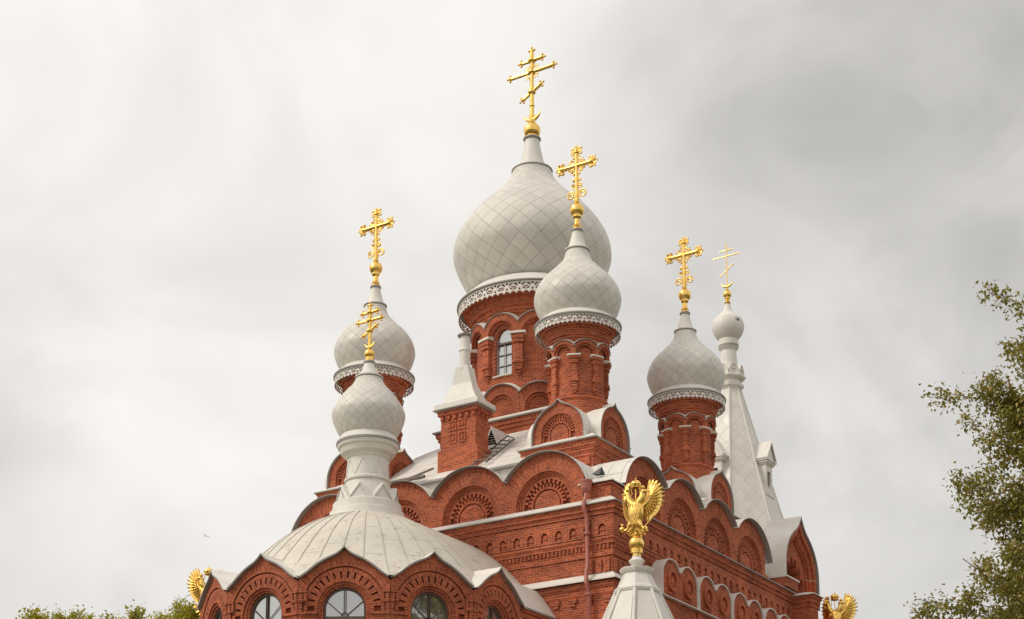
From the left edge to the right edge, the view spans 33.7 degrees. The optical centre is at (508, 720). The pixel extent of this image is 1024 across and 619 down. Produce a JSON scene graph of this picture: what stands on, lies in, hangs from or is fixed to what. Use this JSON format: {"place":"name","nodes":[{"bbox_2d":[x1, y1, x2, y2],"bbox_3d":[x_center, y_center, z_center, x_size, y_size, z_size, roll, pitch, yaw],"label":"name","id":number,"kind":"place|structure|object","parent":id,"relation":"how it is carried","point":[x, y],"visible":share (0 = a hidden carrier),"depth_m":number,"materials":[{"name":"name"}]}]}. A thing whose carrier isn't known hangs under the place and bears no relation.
{"place":"outdoors","nodes":[
{"label":"outdoors","id":0,"kind":"place"},
{"bbox_2d":[0,0,1023,618],"label":"sky","id":1,"kind":"structure","parent":0,"point":[188,188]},
{"label":"path","id":2,"kind":"structure","parent":0,"visible":0},
{"bbox_2d":[903,280,1023,618],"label":"broadleaf tree","id":3,"kind":"object","parent":2,"relation":"on","point":[1010,406],"visible":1,"depth_m":30.95,"materials":[{"name":"green plant"}]},
{"label":"ground","id":4,"kind":"structure","parent":0,"visible":0},
{"bbox_2d":[14,603,58,618],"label":"broadleaf tree","id":5,"kind":"object","parent":4,"relation":"on","point":[33,614],"visible":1,"depth_m":74.35,"materials":[{"name":"green plant"}]},
{"bbox_2d":[48,604,95,618],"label":"broadleaf tree","id":6,"kind":"object","parent":4,"relation":"on","point":[70,616],"visible":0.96,"depth_m":88.90,"materials":[{"name":"green plant"}]},
{"bbox_2d":[99,599,159,618],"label":"broadleaf tree","id":7,"kind":"object","parent":4,"relation":"on","point":[138,615],"visible":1,"depth_m":79.76,"materials":[{"name":"green plant"}]},
{"bbox_2d":[123,598,191,618],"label":"broadleaf tree","id":8,"kind":"object","parent":4,"relation":"on","point":[168,612],"visible":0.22,"depth_m":94.48,"materials":[{"name":"green plant"}]},
{"bbox_2d":[151,595,199,618],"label":"broadleaf tree","id":9,"kind":"object","parent":4,"relation":"on","point":[185,613],"visible":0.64,"depth_m":83.95,"materials":[{"name":"green plant"}]},
{"bbox_2d":[197,47,823,618],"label":"church","id":10,"kind":"structure","parent":4,"relation":"on","point":[527,521],"depth_m":57.14,"materials":[{"name":"red brick"}]},
{"bbox_2d":[186,566,221,615],"bbox_3d":[-10.665,-4.267,59.987,1.541,2.470,0.752,2,-10,-12],"label":"eagle statue","id":11,"kind":"object","parent":10,"relation":"on","point":[196,583],"visible":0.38,"depth_m":59.99,"materials":[{"name":"gold metal"}]},
{"bbox_2d":[215,609,221,618],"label":"apse window","id":12,"kind":"structure","parent":10,"relation":"in","point":[219,615],"depth_m":51.56,"materials":[{"name":"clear glass"}]},
{"bbox_2d":[251,594,280,618],"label":"apse window","id":13,"kind":"structure","parent":10,"relation":"in","point":[268,606],"depth_m":49.56,"materials":[{"name":"clear glass"}]},
{"bbox_2d":[324,588,365,618],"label":"apse window","id":14,"kind":"structure","parent":10,"relation":"in","point":[344,603],"depth_m":48.83,"materials":[{"name":"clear glass"}]},
{"bbox_2d":[391,468,433,481],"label":"timber beam","id":15,"kind":"structure","parent":10,"relation":"on","point":[418,476],"depth_m":58.74,"materials":[{"name":"brown wood"}]},
{"bbox_2d":[411,593,447,618],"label":"apse window","id":16,"kind":"structure","parent":10,"relation":"in","point":[425,605],"depth_m":49.38,"materials":[{"name":"clear glass"}]},
{"bbox_2d":[483,606,500,618],"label":"apse window","id":17,"kind":"structure","parent":10,"relation":"in","point":[490,612],"depth_m":51.01,"materials":[{"name":"clear glass"}]},
{"bbox_2d":[471,435,514,464],"bbox_3d":[-0.377,-9.488,58.873,0.753,1.913,2.675,-5,-11,28],"label":"roof ladder","id":18,"kind":"object","parent":10,"relation":"on","point":[495,447],"visible":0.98,"depth_m":58.54,"materials":[{"name":"brown wood"}]},
{"bbox_2d":[492,330,511,378],"bbox_3d":[-0.186,-13.578,62.334,0.825,1.900,0.314,-6,-12,32],"label":"arched window","id":19,"kind":"structure","parent":10,"relation":"in","point":[504,343],"depth_m":62.46,"materials":[{"name":"white glass"}]},
{"bbox_2d":[619,478,664,555],"bbox_3d":[3.910,-6.103,51.001,1.541,2.470,0.752,-6,-12,32],"label":"eagle statue","id":20,"kind":"object","parent":10,"relation":"on","point":[635,511],"visible":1,"depth_m":50.84,"materials":[{"name":"gold metal"}]},
{"bbox_2d":[821,592,858,618],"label":"eagle statue","id":21,"kind":"object","parent":10,"relation":"on","point":[846,609],"visible":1,"depth_m":64.76,"materials":[{"name":"gold metal"}]}
]}

